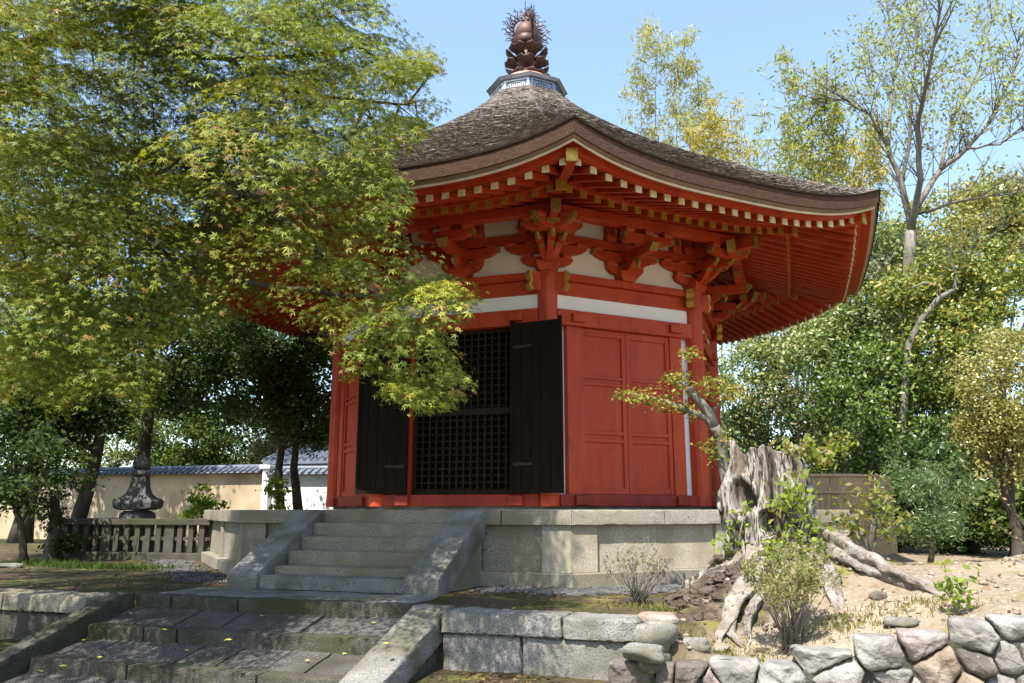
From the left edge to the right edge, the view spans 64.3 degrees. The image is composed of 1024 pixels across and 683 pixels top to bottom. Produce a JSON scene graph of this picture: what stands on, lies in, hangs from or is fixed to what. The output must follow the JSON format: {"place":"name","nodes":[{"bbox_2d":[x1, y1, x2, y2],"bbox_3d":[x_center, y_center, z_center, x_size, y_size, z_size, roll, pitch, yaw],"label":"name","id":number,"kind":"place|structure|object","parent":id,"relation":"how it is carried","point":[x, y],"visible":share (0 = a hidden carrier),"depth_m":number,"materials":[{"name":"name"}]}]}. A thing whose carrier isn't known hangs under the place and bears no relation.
{"place":"outdoors","nodes":[
{"label":"outdoors","id":0,"kind":"place"},
{"bbox_2d":[0,557,199,571],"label":"grass","id":1,"kind":"structure","parent":0,"point":[75,564],"depth_m":12.21,"materials":[{"name":"green plant"}]},
{"bbox_2d":[143,559,681,597],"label":"gravel","id":2,"kind":"structure","parent":0,"point":[185,573],"depth_m":9.17,"materials":[{"name":"grey gravel"}]},
{"bbox_2d":[0,539,1023,682],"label":"ground","id":3,"kind":"structure","parent":0,"point":[853,593],"depth_m":7.07,"materials":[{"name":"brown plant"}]},
{"bbox_2d":[0,563,24,567],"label":"rock","id":4,"kind":"object","parent":3,"relation":"on","point":[7,565],"visible":0.67,"depth_m":12.39,"materials":[{"name":"grey stone"}]},
{"bbox_2d":[0,588,109,639],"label":"retaining wall","id":5,"kind":"structure","parent":3,"relation":"on","point":[24,613],"depth_m":8.31,"materials":[{"name":"stone"}]},
{"bbox_2d":[26,488,87,559],"bbox_3d":[-8.082,3.297,14.534,0.981,1.360,0.770,6,-13,-25],"label":"ivy stump","id":6,"kind":"object","parent":3,"relation":"on","point":[57,540],"visible":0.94,"depth_m":14.38,"materials":[{"name":"green plant"}]},
{"bbox_2d":[0,395,115,561],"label":"shrub","id":7,"kind":"object","parent":3,"relation":"on","point":[38,450],"visible":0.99,"depth_m":13.57,"materials":[{"name":"green plant"}]},
{"bbox_2d":[0,309,167,531],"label":"tree","id":8,"kind":"object","parent":3,"relation":"on","point":[98,419],"visible":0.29,"depth_m":15.37,"materials":[{"name":"green plant"}]},
{"bbox_2d":[0,106,200,542],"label":"evergreen tree","id":9,"kind":"object","parent":3,"relation":"on","point":[29,523],"visible":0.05,"depth_m":21.94,"materials":[{"name":"green plant"}]},
{"bbox_2d":[62,394,183,467],"bbox_3d":[-14.703,4.285,29.652,5.290,5.474,5.091,-4,-12,18],"label":"shrub","id":10,"kind":"object","parent":3,"relation":"on","point":[117,456],"visible":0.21,"depth_m":29.32,"materials":[{"name":"green plant"}]},
{"bbox_2d":[0,464,267,538],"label":"plaster wall","id":11,"kind":"structure","parent":3,"relation":"on","point":[235,486],"depth_m":23.45,"materials":[{"name":"paint"}]},
{"bbox_2d":[61,518,212,560],"bbox_3d":[-6.543,3.765,15.659,3.249,0.725,2.380,-3,-12,13],"label":"stone fence","id":12,"kind":"object","parent":3,"relation":"on","point":[104,537],"visible":0.57,"depth_m":14.53,"materials":[{"name":"grey stone"}]},
{"bbox_2d":[112,454,163,551],"bbox_3d":[-7.179,3.136,15.647,0.840,1.952,0.840,1,-12,-5],"label":"stone monument","id":13,"kind":"object","parent":3,"relation":"on","point":[138,495],"visible":0.61,"depth_m":15.49,"materials":[{"name":"grey stone"}]},
{"bbox_2d":[36,250,291,510],"bbox_3d":[-7.443,1.053,17.576,5.572,7.027,5.105,-4,-12,18],"label":"tree","id":14,"kind":"object","parent":3,"relation":"on","point":[208,341],"visible":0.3,"depth_m":17.41,"materials":[{"name":"green plant"}]},
{"bbox_2d":[107,399,243,466],"bbox_3d":[-12.050,4.198,28.964,5.009,5.384,4.316,-4,-12,18],"label":"shrub","id":15,"kind":"object","parent":3,"relation":"on","point":[158,454],"visible":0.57,"depth_m":28.28,"materials":[{"name":"green plant"}]},
{"bbox_2d":[170,480,229,536],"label":"sapling","id":16,"kind":"object","parent":3,"relation":"on","point":[207,502],"visible":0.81,"depth_m":19.89,"materials":[{"name":"green plant"}]},
{"bbox_2d":[158,397,270,465],"bbox_3d":[-10.382,4.436,29.868,4.748,5.272,5.375,9,-15,-36],"label":"shrub","id":17,"kind":"object","parent":3,"relation":"on","point":[233,460],"visible":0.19,"depth_m":28.68,"materials":[{"name":"green plant"}]},
{"bbox_2d":[0,592,454,682],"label":"paved steps","id":18,"kind":"structure","parent":3,"relation":"on","point":[281,640],"depth_m":7.12,"materials":[{"name":"stone"}]},
{"bbox_2d":[140,106,332,453],"bbox_3d":[-7.923,-0.440,24.966,8.994,12.996,7.347,-4,-12,18],"label":"evergreen tree","id":19,"kind":"object","parent":3,"relation":"on","point":[228,422],"visible":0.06,"depth_m":25.30,"materials":[{"name":"green plant"}]},
{"bbox_2d":[0,0,488,422],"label":"japanese maple","id":20,"kind":"object","parent":3,"relation":"on","point":[284,19],"visible":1,"depth_m":6.71,"materials":[{"name":"green plant"}]},
{"bbox_2d":[172,311,333,509],"bbox_3d":[-5.532,1.941,18.904,5.018,5.750,3.810,-4,-12,18],"label":"tree","id":21,"kind":"object","parent":3,"relation":"on","point":[291,382],"visible":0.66,"depth_m":18.51,"materials":[{"name":"green plant"}]},
{"bbox_2d":[259,465,274,509],"bbox_3d":[-6.731,4.505,22.304,0.340,2.208,0.360,-4,-12,18],"label":"gate post","id":22,"kind":"object","parent":3,"relation":"on","point":[265,502],"visible":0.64,"depth_m":22.32,"materials":[{"name":"white paint"}]},
{"bbox_2d":[254,471,295,509],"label":"sapling","id":23,"kind":"object","parent":3,"relation":"on","point":[271,492],"visible":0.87,"depth_m":18.31,"materials":[{"name":"green plant"}]},
{"bbox_2d":[227,392,329,463],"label":"shrub","id":24,"kind":"object","parent":3,"relation":"on","point":[261,450],"visible":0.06,"depth_m":27.22,"materials":[{"name":"green plant"}]},
{"bbox_2d":[263,441,328,465],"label":"gate house","id":25,"kind":"structure","parent":3,"relation":"on","point":[304,459],"depth_m":23.49,"materials":[{"name":"grey tile"}]},
{"bbox_2d":[161,587,436,603],"bbox_3d":[-2.225,2.641,8.332,2.887,0.119,0.688,-4,-12,18],"label":"stone landing","id":26,"kind":"object","parent":3,"relation":"on","point":[266,593],"visible":0.48,"depth_m":8.26,"materials":[{"name":"grey stone"}]},
{"bbox_2d":[265,466,332,509],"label":"plaster wall","id":27,"kind":"structure","parent":3,"relation":"on","point":[313,482],"depth_m":22.29,"materials":[{"name":"white paint"}]},
{"bbox_2d":[226,509,485,595],"bbox_3d":[-1.759,2.442,9.482,2.620,0.957,1.421,-4,-12,18],"label":"stone stairway","id":28,"kind":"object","parent":3,"relation":"on","point":[309,550],"visible":1,"depth_m":9.31,"materials":[{"name":"stone"}]},
{"bbox_2d":[201,510,852,587],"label":"stone platform","id":29,"kind":"structure","parent":3,"relation":"on","point":[556,548],"depth_m":9.78,"materials":[{"name":"stone"}]},
{"bbox_2d":[182,1,880,509],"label":"temple hall","id":30,"kind":"structure","parent":29,"relation":"on","point":[600,261],"depth_m":12.59,"materials":[{"name":"paint"}]},
{"bbox_2d":[341,353,358,496],"bbox_3d":[-2.848,1.482,14.494,0.072,2.515,0.836,6,-13,-26],"label":"door leaf","id":31,"kind":"structure","parent":30,"relation":"in","point":[351,393],"depth_m":14.54,"materials":[{"name":"red wood"}]},
{"bbox_2d":[354,363,366,495],"bbox_3d":[-2.493,1.327,13.744,0.034,2.511,0.836,6,-13,-26],"label":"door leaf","id":32,"kind":"structure","parent":30,"relation":"in","point":[359,363],"depth_m":13.99,"materials":[{"name":"red wood"}]},
{"bbox_2d":[355,331,410,494],"bbox_3d":[-2.004,1.075,12.697,0.825,2.585,0.061,-2,-12,12],"label":"door leaf","id":33,"kind":"structure","parent":30,"relation":"in","point":[382,432],"depth_m":12.60,"materials":[{"name":"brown wood"}]},
{"bbox_2d":[510,315,563,493],"bbox_3d":[0.355,0.912,11.908,0.825,2.585,0.061,-6,-13,25],"label":"door leaf","id":34,"kind":"structure","parent":30,"relation":"in","point":[536,358],"depth_m":11.88,"materials":[{"name":"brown wood"}]},
{"bbox_2d":[580,328,628,494],"bbox_3d":[1.391,1.062,12.458,0.836,2.515,0.072,6,-13,-26],"label":"door leaf","id":35,"kind":"structure","parent":30,"relation":"in","point":[604,430],"depth_m":12.44,"materials":[{"name":"red wood"}]},
{"bbox_2d":[625,333,674,494],"bbox_3d":[2.149,1.137,12.822,0.836,2.515,0.072,6,-13,-26],"label":"door leaf","id":36,"kind":"structure","parent":30,"relation":"in","point":[650,445],"depth_m":12.79,"materials":[{"name":"red wood"}]},
{"bbox_2d":[704,356,714,496],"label":"pillar","id":37,"kind":"structure","parent":30,"relation":"in","point":[712,480],"depth_m":15.02,"materials":[{"name":"red wood"}]},
{"bbox_2d":[441,607,641,680],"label":"retaining wall","id":38,"kind":"structure","parent":3,"relation":"on","point":[587,646],"depth_m":6.61,"materials":[{"name":"grey stone"}]},
{"bbox_2d":[601,537,674,605],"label":"shrub","id":39,"kind":"object","parent":3,"relation":"on","point":[635,597],"visible":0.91,"depth_m":7.53,"materials":[{"name":"brown plant"}]},
{"bbox_2d":[632,623,678,652],"bbox_3d":[1.117,2.297,6.314,0.350,0.240,0.259,-4,-12,18],"label":"rock","id":40,"kind":"object","parent":3,"relation":"on","point":[665,635],"visible":0.77,"depth_m":6.22,"materials":[{"name":"grey stone"}]},
{"bbox_2d":[637,611,679,624],"bbox_3d":[1.171,2.223,6.499,0.346,0.120,0.239,-4,-12,18],"label":"rock","id":41,"kind":"object","parent":3,"relation":"on","point":[651,617],"visible":0.79,"depth_m":6.42,"materials":[{"name":"beige stone"}]},
{"bbox_2d":[613,12,728,154],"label":"tree","id":42,"kind":"object","parent":3,"relation":"on","point":[688,68],"visible":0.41,"depth_m":31.19,"materials":[{"name":"green plant"}]},
{"bbox_2d":[612,345,749,482],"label":"gnarled tree","id":43,"kind":"object","parent":3,"relation":"on","point":[707,415],"visible":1,"depth_m":8.87,"materials":[{"name":"green plant"}]},
{"bbox_2d":[682,637,710,652],"bbox_3d":[1.441,2.395,6.416,0.245,0.133,0.178,-4,-12,18],"label":"rock","id":44,"kind":"object","parent":3,"relation":"on","point":[695,643],"visible":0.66,"depth_m":6.37,"materials":[{"name":"grey stone"}]},
{"bbox_2d":[646,550,777,651],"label":"clods","id":45,"kind":"object","parent":3,"relation":"on","point":[698,591],"visible":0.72,"depth_m":7.47,"materials":[{"name":"brown soil"}]},
{"bbox_2d":[712,643,730,651],"bbox_3d":[1.667,2.452,6.514,0.160,0.075,0.120,-2,-12,8],"label":"rock","id":46,"kind":"object","parent":3,"relation":"on","point":[716,646],"visible":0.82,"depth_m":6.48,"materials":[{"name":"beige stone"}]},
{"bbox_2d":[679,91,772,453],"bbox_3d":[7.404,-1.250,28.535,4.238,15.499,4.833,-4,-12,18],"label":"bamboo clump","id":47,"kind":"object","parent":3,"relation":"on","point":[713,127],"visible":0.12,"depth_m":28.43,"materials":[{"name":"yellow plant"}]},
{"bbox_2d":[711,500,752,556],"bbox_3d":[2.138,1.799,7.771,0.431,0.561,0.303,3,-12,-13],"label":"leafy sprout","id":48,"kind":"object","parent":3,"relation":"on","point":[736,542],"visible":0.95,"depth_m":7.74,"materials":[{"name":"green plant"}]},
{"bbox_2d":[717,324,818,459],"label":"pale evergreen","id":49,"kind":"object","parent":3,"relation":"on","point":[733,418],"visible":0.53,"depth_m":25.71,"materials":[{"name":"green plant"}]},
{"bbox_2d":[745,99,806,447],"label":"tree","id":50,"kind":"object","parent":3,"relation":"on","point":[757,133],"visible":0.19,"depth_m":29.93,"materials":[{"name":"green plant"}]},
{"bbox_2d":[561,590,991,662],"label":"grass","id":51,"kind":"structure","parent":3,"relation":"on","point":[659,607],"depth_m":6.43,"materials":[{"name":"green plant"}]},
{"bbox_2d":[720,393,855,485],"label":"evergreen tree","id":52,"kind":"object","parent":3,"relation":"on","point":[779,442],"visible":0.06,"depth_m":28.29,"materials":[{"name":"green plant"}]},
{"bbox_2d":[733,532,847,653],"bbox_3d":[2.169,1.953,6.372,0.815,0.907,0.796,4,-12,-17],"label":"shrub","id":53,"kind":"object","parent":3,"relation":"on","point":[807,584],"visible":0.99,"depth_m":6.30,"materials":[{"name":"green plant"}]},
{"bbox_2d":[733,308,889,472],"bbox_3d":[9.421,1.873,24.816,5.481,8.275,5.090,-4,-12,18],"label":"tree","id":54,"kind":"object","parent":3,"relation":"on","point":[775,354],"visible":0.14,"depth_m":24.68,"materials":[{"name":"green plant"}]},
{"bbox_2d":[681,440,943,647],"bbox_3d":[2.652,1.899,8.091,1.884,1.824,3.157,-1,-12,3],"label":"tree stump","id":55,"kind":"object","parent":3,"relation":"on","point":[750,471],"visible":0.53,"depth_m":7.75,"materials":[{"name":"grey wood"}]},
{"bbox_2d":[738,502,835,574],"bbox_3d":[2.550,1.874,7.496,0.946,0.772,0.512,-2,-12,11],"label":"leafy sprout","id":56,"kind":"object","parent":55,"relation":"on","point":[812,530],"visible":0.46,"depth_m":7.46,"materials":[{"name":"green plant"}]},
{"bbox_2d":[764,465,824,523],"bbox_3d":[2.636,1.414,7.628,0.565,0.574,0.429,3,-12,-12],"label":"leafy sprout","id":57,"kind":"object","parent":55,"relation":"attached to","point":[788,494],"visible":0.98,"depth_m":7.64,"materials":[{"name":"green plant"}]},
{"bbox_2d":[769,431,858,476],"bbox_3d":[2.957,1.100,8.036,0.922,0.472,0.424,5,-13,-21],"label":"leafy sprout","id":58,"kind":"object","parent":55,"relation":"attached to","point":[816,455],"visible":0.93,"depth_m":7.99,"materials":[{"name":"green plant"}]},
{"bbox_2d":[764,42,861,500],"bbox_3d":[9.764,-1.998,26.852,4.490,16.208,3.912,6,-13,-25],"label":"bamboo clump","id":59,"kind":"object","parent":3,"relation":"on","point":[830,130],"visible":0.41,"depth_m":27.16,"materials":[{"name":"green plant"}]},
{"bbox_2d":[608,614,1023,682],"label":"rubble wall","id":60,"kind":"structure","parent":3,"relation":"on","point":[969,649],"depth_m":5.62,"materials":[{"name":"stone"}]},
{"bbox_2d":[621,642,665,663],"bbox_3d":[0.994,2.337,6.119,0.330,0.140,0.242,-4,-12,18],"label":"rock","id":61,"kind":"object","parent":60,"relation":"on","point":[644,653],"visible":1,"depth_m":6.04,"materials":[{"name":"grey stone"}]},
{"bbox_2d":[637,652,670,673],"bbox_3d":[1.060,2.429,6.245,0.314,0.212,0.281,-4,-12,18],"label":"rock","id":62,"kind":"object","parent":60,"relation":"on","point":[647,668],"visible":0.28,"depth_m":6.12,"materials":[{"name":"stone"}]},
{"bbox_2d":[809,465,840,503],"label":"shrub","id":63,"kind":"object","parent":3,"relation":"on","point":[823,473],"depth_m":20.27,"materials":[{"name":"green plant"}]},
{"bbox_2d":[667,556,1023,659],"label":"pebbles","id":64,"kind":"object","parent":3,"relation":"on","point":[983,582],"visible":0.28,"depth_m":6.60,"materials":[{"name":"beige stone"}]},
{"bbox_2d":[808,474,897,554],"bbox_3d":[5.756,2.968,13.985,2.600,1.349,0.785,3,-12,-16],"label":"bamboo screen","id":65,"kind":"object","parent":3,"relation":"on","point":[827,494],"visible":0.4,"depth_m":13.74,"materials":[{"name":"wood"}]},
{"bbox_2d":[761,212,948,447],"bbox_3d":[9.343,0.962,21.618,5.090,8.811,4.173,-4,-12,18],"label":"evergreen tree","id":66,"kind":"object","parent":3,"relation":"on","point":[842,321],"visible":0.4,"depth_m":21.55,"materials":[{"name":"green plant"}]},
{"bbox_2d":[823,461,918,551],"bbox_3d":[3.347,1.575,7.647,0.848,0.880,0.457,-10,-15,39],"label":"shrublet","id":67,"kind":"object","parent":3,"relation":"on","point":[873,516],"visible":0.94,"depth_m":7.57,"materials":[{"name":"green plant"}]},
{"bbox_2d":[868,591,886,600],"bbox_3d":[3.065,2.132,6.812,0.158,0.089,0.117,-4,-12,18],"label":"rock","id":68,"kind":"object","parent":3,"relation":"on","point":[876,595],"visible":0.89,"depth_m":6.77,"materials":[{"name":"stone"}]},
{"bbox_2d":[764,264,999,544],"bbox_3d":[9.598,1.558,20.832,5.911,7.317,4.269,0,-12,0],"label":"evergreen tree","id":69,"kind":"object","parent":3,"relation":"on","point":[817,410],"visible":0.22,"depth_m":20.73,"materials":[{"name":"green plant"}]},
{"bbox_2d":[749,0,1023,546],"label":"bare limbed tree","id":70,"kind":"object","parent":3,"relation":"on","point":[911,214],"visible":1,"depth_m":19.95,"materials":[{"name":"green plant"}]},
{"bbox_2d":[798,325,993,478],"bbox_3d":[9.020,2.231,18.852,4.743,5.190,4.180,4,-12,-19],"label":"glossy evergreen","id":71,"kind":"object","parent":3,"relation":"on","point":[871,427],"visible":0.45,"depth_m":18.41,"materials":[{"name":"green plant"}]},
{"bbox_2d":[883,616,920,626],"bbox_3d":[2.918,2.100,6.097,0.271,0.080,0.204,-4,-12,18],"label":"rock","id":72,"kind":"object","parent":3,"relation":"on","point":[900,621],"visible":0.94,"depth_m":6.03,"materials":[{"name":"grey stone"}]},
{"bbox_2d":[893,490,953,552],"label":"shrub","id":73,"kind":"object","parent":3,"relation":"on","point":[900,546],"visible":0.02,"depth_m":16.93,"materials":[{"name":"green plant"}]},
{"bbox_2d":[863,454,992,562],"bbox_3d":[6.386,2.586,12.385,1.832,1.813,1.692,6,-13,-28],"label":"conifer shrub","id":74,"kind":"object","parent":3,"relation":"on","point":[925,484],"visible":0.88,"depth_m":12.22,"materials":[{"name":"green plant"}]},
{"bbox_2d":[855,227,1023,542],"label":"yellow green tree","id":75,"kind":"object","parent":3,"relation":"on","point":[972,302],"visible":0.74,"depth_m":18.45,"materials":[{"name":"green plant"}]},
{"bbox_2d":[881,213,997,545],"bbox_3d":[9.571,0.761,17.969,2.542,7.346,1.972,-4,-12,18],"label":"crooked tree","id":76,"kind":"object","parent":3,"relation":"on","point":[925,315],"visible":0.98,"depth_m":18.15,"materials":[{"name":"green plant"}]},
{"bbox_2d":[857,402,1023,553],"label":"evergreen tree","id":77,"kind":"object","parent":3,"relation":"on","point":[928,442],"visible":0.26,"depth_m":16.63,"materials":[{"name":"green plant"}]},
{"bbox_2d":[874,161,1023,534],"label":"yellow green tree","id":78,"kind":"object","parent":3,"relation":"on","point":[967,207],"visible":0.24,"depth_m":26.32,"materials":[{"name":"green plant"}]},
{"bbox_2d":[888,167,1023,402],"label":"evergreen tree","id":79,"kind":"object","parent":3,"relation":"on","point":[1016,210],"visible":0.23,"depth_m":25.41,"materials":[{"name":"green plant"}]},
{"bbox_2d":[933,558,981,615],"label":"seedling","id":80,"kind":"object","parent":3,"relation":"on","point":[949,587],"visible":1,"depth_m":6.03,"materials":[{"name":"green plant"}]},
{"bbox_2d":[895,490,1023,556],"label":"shrub","id":81,"kind":"object","parent":3,"relation":"on","point":[948,547],"visible":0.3,"depth_m":16.07,"materials":[{"name":"green plant"}]},
{"bbox_2d":[920,319,1023,556],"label":"golden shrub tree","id":82,"kind":"object","parent":3,"relation":"on","point":[992,425],"visible":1,"depth_m":12.40,"materials":[{"name":"yellow plant"}]},
{"bbox_2d":[933,459,1023,556],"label":"shrub","id":83,"kind":"object","parent":3,"relation":"on","point":[996,533],"visible":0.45,"depth_m":15.10,"materials":[{"name":"green plant"}]},
{"bbox_2d":[948,310,1023,531],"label":"evergreen tree","id":84,"kind":"object","parent":3,"relation":"on","point":[992,495],"visible":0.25,"depth_m":14.85,"materials":[{"name":"green plant"}]},
{"bbox_2d":[972,459,1023,543],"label":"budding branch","id":85,"kind":"object","parent":3,"relation":"on","point":[998,496],"visible":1,"depth_m":7.20,"materials":[{"name":"brown plant"}]},
{"bbox_2d":[0,0,1023,497],"label":"sky","id":86,"kind":"structure","parent":0,"point":[589,50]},
{"bbox_2d":[797,118,904,406],"bbox_3d":[13.489,-0.863,32.079,4.826,16.364,4.556,6,-13,-26],"label":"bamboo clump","id":87,"kind":"object","parent":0,"point":[873,166],"visible":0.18,"depth_m":31.86,"materials":[{"name":"green plant"}]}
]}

